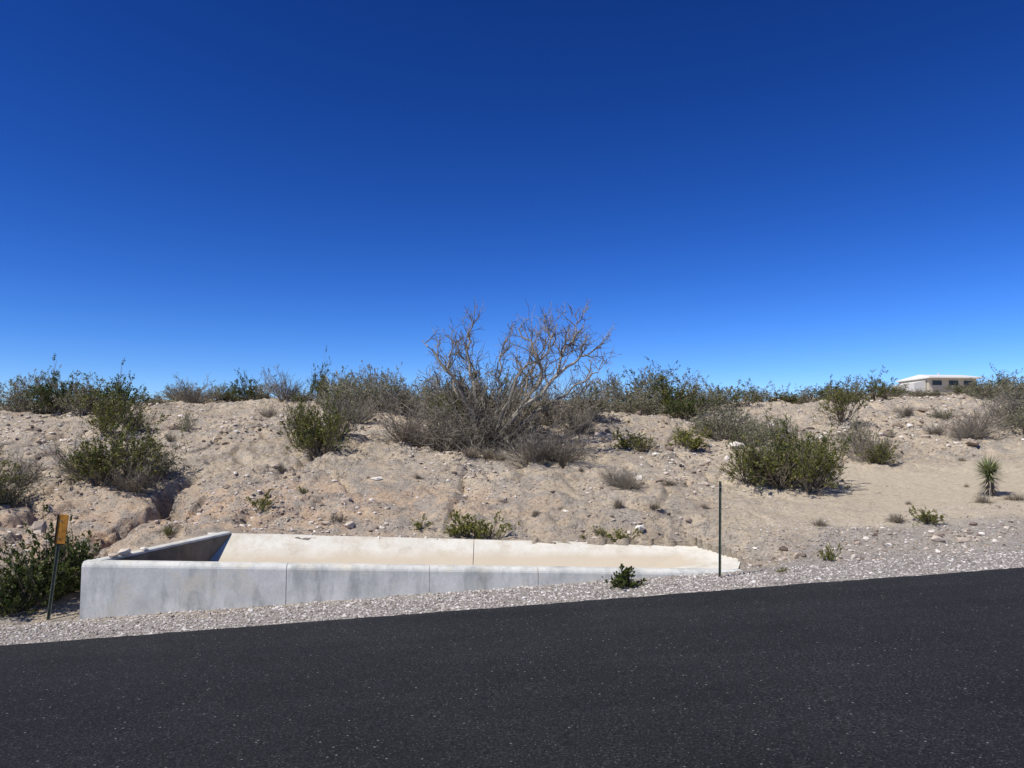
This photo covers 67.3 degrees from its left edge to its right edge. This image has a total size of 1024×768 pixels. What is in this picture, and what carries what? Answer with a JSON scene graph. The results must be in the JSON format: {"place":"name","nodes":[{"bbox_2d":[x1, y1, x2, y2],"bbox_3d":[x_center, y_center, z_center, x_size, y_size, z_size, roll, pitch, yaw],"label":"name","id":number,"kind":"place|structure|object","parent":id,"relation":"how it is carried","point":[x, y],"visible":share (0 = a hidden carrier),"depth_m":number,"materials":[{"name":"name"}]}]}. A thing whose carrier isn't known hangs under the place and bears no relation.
{"place":"outdoors","nodes":[
{"label":"outdoors","id":0,"kind":"place"},
{"bbox_2d":[0,567,1023,767],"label":"asphalt road","id":1,"kind":"structure","parent":0,"point":[924,671],"depth_m":5.51,"materials":[{"name":"black asphalt"}]},
{"bbox_2d":[0,391,1023,644],"bbox_3d":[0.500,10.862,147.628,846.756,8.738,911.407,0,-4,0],"label":"desert ground","id":2,"kind":"structure","parent":0,"point":[926,477],"depth_m":13.43,"materials":[{"name":"soil"}]},
{"bbox_2d":[0,445,40,498],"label":"creosote bush","id":3,"kind":"object","parent":2,"relation":"on","point":[9,478],"visible":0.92,"depth_m":13.12,"materials":[{"name":"green plant"}]},
{"bbox_2d":[0,550,43,616],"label":"dense green bush","id":4,"kind":"object","parent":2,"relation":"on","point":[9,609],"visible":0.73,"depth_m":9.08,"materials":[{"name":"green plant"}]},
{"bbox_2d":[1,449,49,486],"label":"bare twig shrub","id":5,"kind":"object","parent":2,"relation":"on","point":[21,471],"visible":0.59,"depth_m":14.18,"materials":[{"name":"grey plant"}]},
{"bbox_2d":[0,368,57,413],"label":"grey desert shrub","id":6,"kind":"object","parent":2,"relation":"on","point":[22,403],"visible":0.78,"depth_m":23.87,"materials":[{"name":"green plant"}]},
{"bbox_2d":[0,463,58,506],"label":"grey desert shrub","id":7,"kind":"object","parent":2,"relation":"on","point":[9,498],"visible":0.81,"depth_m":13.18,"materials":[{"name":"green plant"}]},
{"bbox_2d":[6,365,78,413],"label":"grey desert shrub","id":8,"kind":"object","parent":2,"relation":"on","point":[37,384],"visible":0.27,"depth_m":24.42,"materials":[{"name":"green plant"}]},
{"bbox_2d":[0,500,101,608],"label":"dense green bush","id":9,"kind":"object","parent":2,"relation":"on","point":[33,571],"visible":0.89,"depth_m":9.21,"materials":[{"name":"green plant"}]},
{"bbox_2d":[9,355,95,413],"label":"creosote bush","id":10,"kind":"object","parent":2,"relation":"on","point":[49,389],"visible":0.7,"depth_m":23.80,"materials":[{"name":"green plant"}]},
{"bbox_2d":[46,514,68,619],"bbox_3d":[-5.330,2.270,8.975,0.118,1.480,0.053,5,-7,-14],"label":"roadside marker sign","id":11,"kind":"object","parent":2,"relation":"on","point":[61,529],"visible":0.94,"depth_m":9.02,"materials":[{"name":"metal"}]},
{"bbox_2d":[25,428,104,481],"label":"bare twig shrub","id":12,"kind":"object","parent":2,"relation":"on","point":[69,471],"visible":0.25,"depth_m":14.22,"materials":[{"name":"grey plant"}]},
{"bbox_2d":[45,370,98,416],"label":"grey desert shrub","id":13,"kind":"object","parent":2,"relation":"on","point":[80,412],"visible":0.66,"depth_m":22.81,"materials":[{"name":"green plant"}]},
{"bbox_2d":[40,514,107,592],"bbox_3d":[-5.532,2.149,9.689,0.822,1.093,0.801,1,-2,-35],"label":"dense green bush","id":14,"kind":"object","parent":2,"relation":"on","point":[75,554],"visible":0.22,"depth_m":9.63,"materials":[{"name":"green plant"}]},
{"bbox_2d":[55,419,140,486],"bbox_3d":[-7.290,1.259,13.820,1.591,1.275,1.383,4,-6,-39],"label":"creosote bush","id":15,"kind":"object","parent":2,"relation":"on","point":[92,476],"visible":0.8,"depth_m":13.73,"materials":[{"name":"green plant"}]},
{"bbox_2d":[60,372,139,414],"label":"creosote bush","id":16,"kind":"object","parent":2,"relation":"on","point":[83,391],"visible":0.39,"depth_m":22.79,"materials":[{"name":"green plant"}]},
{"bbox_2d":[71,379,150,436],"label":"creosote bush","id":17,"kind":"object","parent":2,"relation":"on","point":[100,415],"visible":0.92,"depth_m":18.40,"materials":[{"name":"green plant"}]},
{"bbox_2d":[90,360,153,410],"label":"creosote bush","id":18,"kind":"object","parent":2,"relation":"on","point":[120,390],"visible":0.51,"depth_m":22.45,"materials":[{"name":"green plant"}]},
{"bbox_2d":[64,413,191,485],"bbox_3d":[-7.013,1.209,14.172,2.001,1.378,1.937,1,-3,7],"label":"creosote bush","id":19,"kind":"object","parent":2,"relation":"on","point":[148,444],"visible":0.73,"depth_m":13.87,"materials":[{"name":"green plant"}]},
{"bbox_2d":[112,394,160,432],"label":"grey desert shrub","id":20,"kind":"object","parent":2,"relation":"on","point":[134,420],"visible":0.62,"depth_m":18.90,"materials":[{"name":"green plant"}]},
{"bbox_2d":[87,427,187,480],"bbox_3d":[-6.973,1.324,14.276,1.705,1.047,1.852,0,-4,-5],"label":"grey desert shrub","id":21,"kind":"object","parent":2,"relation":"on","point":[170,464],"visible":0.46,"depth_m":14.34,"materials":[{"name":"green plant"}]},
{"bbox_2d":[100,450,177,493],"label":"bare twig shrub","id":22,"kind":"object","parent":2,"relation":"on","point":[142,483],"visible":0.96,"depth_m":13.62,"materials":[{"name":"grey plant"}]},
{"bbox_2d":[173,411,199,431],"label":"grey desert shrub","id":23,"kind":"object","parent":2,"relation":"on","point":[186,423],"visible":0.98,"depth_m":18.45,"materials":[{"name":"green plant"}]},
{"bbox_2d":[165,372,223,403],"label":"bare twig shrub","id":24,"kind":"object","parent":2,"relation":"on","point":[197,395],"visible":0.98,"depth_m":26.90,"materials":[{"name":"grey plant"}]},
{"bbox_2d":[224,368,279,400],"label":"creosote bush","id":25,"kind":"object","parent":2,"relation":"on","point":[242,390],"visible":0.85,"depth_m":26.81,"materials":[{"name":"green plant"}]},
{"bbox_2d":[246,488,277,513],"bbox_3d":[-3.943,1.862,12.180,0.528,0.448,0.564,-1,-5,14],"label":"young creosote","id":26,"kind":"object","parent":2,"relation":"on","point":[266,501],"visible":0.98,"depth_m":12.15,"materials":[{"name":"green plant"}]},
{"bbox_2d":[245,363,307,400],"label":"bare twig shrub","id":27,"kind":"object","parent":2,"relation":"on","point":[277,388],"visible":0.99,"depth_m":25.93,"materials":[{"name":"grey plant"}]},
{"bbox_2d":[277,391,323,446],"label":"creosote bush","id":28,"kind":"object","parent":2,"relation":"on","point":[299,417],"visible":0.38,"depth_m":16.85,"materials":[{"name":"green plant"}]},
{"bbox_2d":[279,399,330,449],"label":"creosote bush","id":29,"kind":"object","parent":2,"relation":"on","point":[301,425],"visible":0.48,"depth_m":16.27,"materials":[{"name":"green plant"}]},
{"bbox_2d":[286,390,351,457],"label":"creosote bush","id":30,"kind":"object","parent":2,"relation":"on","point":[332,427],"visible":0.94,"depth_m":16.05,"materials":[{"name":"green plant"}]},
{"bbox_2d":[307,346,340,404],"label":"creosote bush","id":31,"kind":"object","parent":2,"relation":"on","point":[314,382],"visible":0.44,"depth_m":25.59,"materials":[{"name":"green plant"}]},
{"bbox_2d":[293,374,365,414],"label":"grey desert shrub","id":32,"kind":"object","parent":2,"relation":"on","point":[349,400],"visible":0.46,"depth_m":20.95,"materials":[{"name":"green plant"}]},
{"bbox_2d":[317,386,373,439],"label":"grey desert shrub","id":33,"kind":"object","parent":2,"relation":"on","point":[351,414],"visible":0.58,"depth_m":17.17,"materials":[{"name":"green plant"}]},
{"bbox_2d":[325,366,393,411],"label":"grey desert shrub","id":34,"kind":"object","parent":2,"relation":"on","point":[368,394],"visible":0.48,"depth_m":21.96,"materials":[{"name":"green plant"}]},
{"bbox_2d":[335,388,390,423],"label":"bare twig shrub","id":35,"kind":"object","parent":2,"relation":"on","point":[367,415],"visible":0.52,"depth_m":19.90,"materials":[{"name":"grey plant"}]},
{"bbox_2d":[337,360,414,402],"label":"grey desert shrub","id":36,"kind":"object","parent":2,"relation":"on","point":[367,380],"visible":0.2,"depth_m":24.23,"materials":[{"name":"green plant"}]},
{"bbox_2d":[367,371,431,416],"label":"bare twig shrub","id":37,"kind":"object","parent":2,"relation":"on","point":[385,398],"visible":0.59,"depth_m":20.90,"materials":[{"name":"grey plant"}]},
{"bbox_2d":[369,392,446,442],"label":"bare twig shrub","id":38,"kind":"object","parent":2,"relation":"on","point":[409,425],"visible":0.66,"depth_m":17.21,"materials":[{"name":"grey plant"}]},
{"bbox_2d":[79,531,741,619],"bbox_3d":[-0.996,2.735,10.370,8.463,1.360,1.948,1,-4,-8],"label":"drainage basin","id":39,"kind":"object","parent":2,"relation":"on","point":[221,570],"visible":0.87,"depth_m":9.52,"materials":[{"name":"concrete"}]},
{"bbox_2d":[385,365,450,417],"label":"grey desert shrub","id":40,"kind":"object","parent":2,"relation":"on","point":[394,386],"visible":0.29,"depth_m":20.79,"materials":[{"name":"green plant"}]},
{"bbox_2d":[392,408,469,447],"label":"bare twig shrub","id":41,"kind":"object","parent":2,"relation":"on","point":[423,436],"visible":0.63,"depth_m":16.95,"materials":[{"name":"grey plant"}]},
{"bbox_2d":[404,370,470,416],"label":"grey desert shrub","id":42,"kind":"object","parent":2,"relation":"on","point":[432,395],"visible":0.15,"depth_m":19.88,"materials":[{"name":"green plant"}]},
{"bbox_2d":[423,371,493,427],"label":"creosote bush","id":43,"kind":"object","parent":2,"relation":"on","point":[458,401],"visible":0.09,"depth_m":17.70,"materials":[{"name":"green plant"}]},
{"bbox_2d":[444,509,490,538],"bbox_3d":[-0.669,2.138,11.650,0.749,0.456,0.620,3,-5,-3],"label":"young creosote","id":44,"kind":"object","parent":2,"relation":"on","point":[468,526],"visible":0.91,"depth_m":11.59,"materials":[{"name":"green plant"}]},
{"bbox_2d":[225,451,761,566],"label":"boulders","id":45,"kind":"object","parent":2,"relation":"on","point":[380,478],"visible":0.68,"depth_m":14.02,"materials":[{"name":"stone"}]},
{"bbox_2d":[464,343,523,417],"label":"creosote bush","id":46,"kind":"object","parent":2,"relation":"on","point":[482,383],"visible":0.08,"depth_m":18.52,"materials":[{"name":"green plant"}]},
{"bbox_2d":[473,511,522,539],"bbox_3d":[-0.262,2.155,11.626,0.677,0.465,0.629,-2,-5,22],"label":"young creosote","id":47,"kind":"object","parent":2,"relation":"on","point":[485,528],"visible":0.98,"depth_m":11.59,"materials":[{"name":"green plant"}]},
{"bbox_2d":[378,299,621,454],"bbox_3d":[-0.236,0.075,17.440,5.762,4.077,3.872,1,-5,-18],"label":"mesquite tree","id":48,"kind":"object","parent":2,"relation":"on","point":[485,434],"visible":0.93,"depth_m":16.96,"materials":[{"name":"grey plant"}]},
{"bbox_2d":[0,502,1023,644],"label":"shoulder gravel","id":49,"kind":"structure","parent":2,"relation":"on","point":[442,607],"depth_m":9.02,"materials":[{"name":"grey gravel"}]},
{"bbox_2d":[0,392,1023,563],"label":"scattered rocks","id":50,"kind":"object","parent":2,"relation":"on","point":[38,527],"visible":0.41,"depth_m":14.40,"materials":[{"name":"stone"}]},
{"bbox_2d":[492,426,557,465],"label":"bare twig shrub","id":51,"kind":"object","parent":2,"relation":"on","point":[533,452],"visible":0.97,"depth_m":15.55,"materials":[{"name":"grey plant"}]},
{"bbox_2d":[492,363,560,433],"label":"grey desert shrub","id":52,"kind":"object","parent":2,"relation":"on","point":[534,422],"visible":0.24,"depth_m":18.77,"materials":[{"name":"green plant"}]},
{"bbox_2d":[505,415,601,461],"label":"bare twig shrub","id":53,"kind":"object","parent":2,"relation":"on","point":[556,443],"visible":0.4,"depth_m":16.08,"materials":[{"name":"grey plant"}]},
{"bbox_2d":[513,362,615,426],"bbox_3d":[1.264,0.269,20.246,2.955,1.870,2.487,0,-4,5],"label":"bare twig shrub","id":54,"kind":"object","parent":2,"relation":"on","point":[570,403],"visible":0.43,"depth_m":19.98,"materials":[{"name":"grey plant"}]},
{"bbox_2d":[529,419,613,468],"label":"bare twig shrub","id":55,"kind":"object","parent":2,"relation":"on","point":[564,459],"visible":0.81,"depth_m":15.69,"materials":[{"name":"grey plant"}]},
{"bbox_2d":[546,393,606,434],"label":"bare twig shrub","id":56,"kind":"object","parent":2,"relation":"on","point":[585,426],"visible":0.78,"depth_m":18.89,"materials":[{"name":"grey plant"}]},
{"bbox_2d":[543,365,619,418],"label":"grey desert shrub","id":57,"kind":"object","parent":2,"relation":"on","point":[590,395],"visible":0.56,"depth_m":20.37,"materials":[{"name":"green plant"}]},
{"bbox_2d":[597,462,639,485],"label":"bare twig shrub","id":58,"kind":"object","parent":2,"relation":"on","point":[609,475],"visible":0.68,"depth_m":14.23,"materials":[{"name":"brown plant"}]},
{"bbox_2d":[602,563,646,588],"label":"green bush","id":59,"kind":"object","parent":2,"relation":"on","point":[622,580],"visible":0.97,"depth_m":9.22,"materials":[{"name":"green plant"}]},
{"bbox_2d":[602,465,646,489],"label":"bare twig shrub","id":60,"kind":"object","parent":2,"relation":"on","point":[630,483],"visible":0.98,"depth_m":14.04,"materials":[{"name":"grey plant"}]},
{"bbox_2d":[593,363,662,412],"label":"grey desert shrub","id":61,"kind":"object","parent":2,"relation":"on","point":[615,384],"visible":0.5,"depth_m":22.97,"materials":[{"name":"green plant"}]},
{"bbox_2d":[611,428,645,448],"bbox_3d":[2.688,1.289,17.703,0.866,0.561,1.101,-1,-4,22],"label":"young creosote","id":62,"kind":"object","parent":2,"relation":"on","point":[623,443],"visible":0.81,"depth_m":17.68,"materials":[{"name":"green plant"}]},
{"bbox_2d":[596,366,669,413],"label":"grey desert shrub","id":63,"kind":"object","parent":2,"relation":"on","point":[639,384],"visible":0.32,"depth_m":23.39,"materials":[{"name":"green plant"}]},
{"bbox_2d":[613,378,666,415],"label":"grey desert shrub","id":64,"kind":"object","parent":2,"relation":"on","point":[647,410],"visible":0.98,"depth_m":21.85,"materials":[{"name":"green plant"}]},
{"bbox_2d":[627,433,657,451],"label":"creosote bush","id":65,"kind":"object","parent":2,"relation":"on","point":[639,443],"visible":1,"depth_m":17.26,"materials":[{"name":"green plant"}]},
{"bbox_2d":[617,356,680,405],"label":"creosote bush","id":66,"kind":"object","parent":2,"relation":"on","point":[662,376],"visible":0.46,"depth_m":23.77,"materials":[{"name":"green plant"}]},
{"bbox_2d":[650,365,701,413],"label":"creosote bush","id":67,"kind":"object","parent":2,"relation":"on","point":[682,392],"visible":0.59,"depth_m":23.26,"materials":[{"name":"green plant"}]},
{"bbox_2d":[648,386,720,420],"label":"creosote bush","id":68,"kind":"object","parent":2,"relation":"on","point":[682,408],"visible":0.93,"depth_m":21.85,"materials":[{"name":"green plant"}]},
{"bbox_2d":[665,425,711,450],"bbox_3d":[4.154,1.272,17.798,0.945,0.655,1.201,-3,-4,34],"label":"young creosote","id":69,"kind":"object","parent":2,"relation":"on","point":[696,443],"visible":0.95,"depth_m":17.66,"materials":[{"name":"green plant"}]},
{"bbox_2d":[658,371,723,414],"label":"grey desert shrub","id":70,"kind":"object","parent":2,"relation":"on","point":[700,393],"visible":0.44,"depth_m":23.89,"materials":[{"name":"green plant"}]},
{"bbox_2d":[676,380,738,410],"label":"grey desert shrub","id":71,"kind":"object","parent":2,"relation":"on","point":[723,401],"visible":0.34,"depth_m":24.85,"materials":[{"name":"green plant"}]},
{"bbox_2d":[687,405,735,435],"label":"grey desert shrub","id":72,"kind":"object","parent":2,"relation":"on","point":[707,421],"visible":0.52,"depth_m":19.22,"materials":[{"name":"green plant"}]},
{"bbox_2d":[682,401,757,440],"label":"grey desert shrub","id":73,"kind":"object","parent":2,"relation":"on","point":[732,432],"visible":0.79,"depth_m":18.92,"materials":[{"name":"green plant"}]},
{"bbox_2d":[718,481,721,577],"bbox_3d":[2.595,1.948,9.598,0.033,1.460,0.039,1,-4,8],"label":"delineator post","id":74,"kind":"object","parent":2,"relation":"on","point":[720,507],"visible":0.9,"depth_m":9.62,"materials":[{"name":"paint"}]},
{"bbox_2d":[693,398,764,434],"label":"grey desert shrub","id":75,"kind":"object","parent":2,"relation":"on","point":[733,412],"visible":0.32,"depth_m":19.79,"materials":[{"name":"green plant"}]},
{"bbox_2d":[706,378,766,407],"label":"creosote bush","id":76,"kind":"object","parent":2,"relation":"on","point":[736,395],"visible":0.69,"depth_m":25.95,"materials":[{"name":"green plant"}]},
{"bbox_2d":[720,413,770,446],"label":"grey desert shrub","id":77,"kind":"object","parent":2,"relation":"on","point":[750,436],"visible":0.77,"depth_m":18.40,"materials":[{"name":"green plant"}]},
{"bbox_2d":[718,434,772,485],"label":"bush","id":78,"kind":"object","parent":2,"relation":"on","point":[739,463],"visible":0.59,"depth_m":14.76,"materials":[{"name":"green plant"}]},
{"bbox_2d":[738,381,787,401],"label":"grey desert shrub","id":79,"kind":"object","parent":2,"relation":"on","point":[759,395],"visible":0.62,"depth_m":27.67,"materials":[{"name":"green plant"}]},
{"bbox_2d":[737,431,796,490],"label":"grey desert shrub","id":80,"kind":"object","parent":2,"relation":"on","point":[776,470],"visible":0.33,"depth_m":14.62,"materials":[{"name":"green plant"}]},
{"bbox_2d":[732,404,837,490],"bbox_3d":[5.189,1.195,14.451,1.983,1.694,1.690,4,-6,-44],"label":"creosote bush","id":81,"kind":"object","parent":2,"relation":"on","point":[779,485],"visible":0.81,"depth_m":14.36,"materials":[{"name":"green plant"}]},
{"bbox_2d":[765,383,807,403],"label":"creosote bush","id":82,"kind":"object","parent":2,"relation":"on","point":[785,397],"visible":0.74,"depth_m":27.78,"materials":[{"name":"green plant"}]},
{"bbox_2d":[740,418,851,480],"bbox_3d":[5.610,1.337,15.400,2.051,1.296,1.632,1,-5,-9],"label":"creosote bush","id":83,"kind":"object","parent":2,"relation":"on","point":[783,423],"visible":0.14,"depth_m":15.00,"materials":[{"name":"green plant"}]},
{"bbox_2d":[765,414,838,448],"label":"grey desert shrub","id":84,"kind":"object","parent":2,"relation":"on","point":[783,435],"visible":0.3,"depth_m":17.41,"materials":[{"name":"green plant"}]},
{"bbox_2d":[786,383,826,403],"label":"grey desert shrub","id":85,"kind":"object","parent":2,"relation":"on","point":[807,393],"visible":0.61,"depth_m":27.87,"materials":[{"name":"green plant"}]},
{"bbox_2d":[790,432,850,487],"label":"creosote bush","id":86,"kind":"object","parent":2,"relation":"on","point":[837,458],"visible":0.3,"depth_m":14.46,"materials":[{"name":"green plant"}]},
{"bbox_2d":[781,422,864,494],"bbox_3d":[5.612,1.399,14.235,1.453,1.378,1.501,2,-6,7],"label":"creosote bush","id":87,"kind":"object","parent":2,"relation":"on","point":[816,457],"visible":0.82,"depth_m":14.05,"materials":[{"name":"green plant"}]},
{"bbox_2d":[811,375,871,422],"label":"creosote bush","id":88,"kind":"object","parent":2,"relation":"on","point":[836,409],"visible":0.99,"depth_m":20.91,"materials":[{"name":"green plant"}]},
{"bbox_2d":[819,413,875,452],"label":"grey desert shrub","id":89,"kind":"object","parent":2,"relation":"on","point":[858,429],"visible":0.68,"depth_m":17.82,"materials":[{"name":"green plant"}]},
{"bbox_2d":[818,374,880,402],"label":"grey desert shrub","id":90,"kind":"object","parent":2,"relation":"on","point":[856,384],"visible":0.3,"depth_m":25.82,"materials":[{"name":"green plant"}]},
{"bbox_2d":[833,423,906,463],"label":"bare twig shrub","id":91,"kind":"object","parent":2,"relation":"on","point":[863,451],"visible":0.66,"depth_m":17.16,"materials":[{"name":"brown plant"}]},
{"bbox_2d":[840,365,907,400],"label":"creosote bush","id":92,"kind":"object","parent":2,"relation":"on","point":[882,388],"visible":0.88,"depth_m":25.96,"materials":[{"name":"green plant"}]},
{"bbox_2d":[860,426,904,464],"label":"creosote bush","id":93,"kind":"object","parent":2,"relation":"on","point":[881,457],"visible":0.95,"depth_m":16.80,"materials":[{"name":"green plant"}]},
{"bbox_2d":[908,505,944,525],"bbox_3d":[6.310,2.025,11.771,0.553,0.322,0.529,-4,-6,41],"label":"young creosote","id":94,"kind":"object","parent":2,"relation":"on","point":[926,518],"visible":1,"depth_m":11.75,"materials":[{"name":"green plant"}]},
{"bbox_2d":[899,378,975,392],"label":"walls","id":95,"kind":"structure","parent":2,"relation":"on","point":[930,386],"depth_m":87.61,"materials":[{"name":"beige paint"}]},
{"bbox_2d":[896,375,981,381],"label":"roof","id":96,"kind":"structure","parent":95,"relation":"on","point":[917,377],"depth_m":88.17,"materials":[{"name":"metal"}]},
{"bbox_2d":[943,413,991,440],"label":"bare twig shrub","id":97,"kind":"object","parent":2,"relation":"on","point":[966,434],"visible":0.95,"depth_m":18.74,"materials":[{"name":"grey plant"}]},
{"bbox_2d":[931,396,1014,439],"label":"bare twig shrub","id":98,"kind":"object","parent":2,"relation":"on","point":[980,424],"visible":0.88,"depth_m":18.84,"materials":[{"name":"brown plant"}]},
{"bbox_2d":[970,454,1009,496],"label":"yucca plant","id":99,"kind":"object","parent":2,"relation":"on","point":[989,471],"visible":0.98,"depth_m":13.45,"materials":[{"name":"green plant"}]},
{"bbox_2d":[961,383,1023,425],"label":"bare twig shrub","id":100,"kind":"object","parent":2,"relation":"on","point":[1013,404],"visible":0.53,"depth_m":19.96,"materials":[{"name":"grey plant"}]},
{"bbox_2d":[965,372,1023,401],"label":"grey desert shrub","id":101,"kind":"object","parent":2,"relation":"on","point":[984,392],"visible":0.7,"depth_m":24.79,"materials":[{"name":"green plant"}]},
{"bbox_2d":[970,396,1023,435],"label":"grey desert shrub","id":102,"kind":"object","parent":2,"relation":"on","point":[1020,422],"visible":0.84,"depth_m":19.11,"materials":[{"name":"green plant"}]},
{"bbox_2d":[0,0,1023,404],"label":"sky","id":103,"kind":"structure","parent":0,"point":[805,193],"materials":[{"name":"blue"}]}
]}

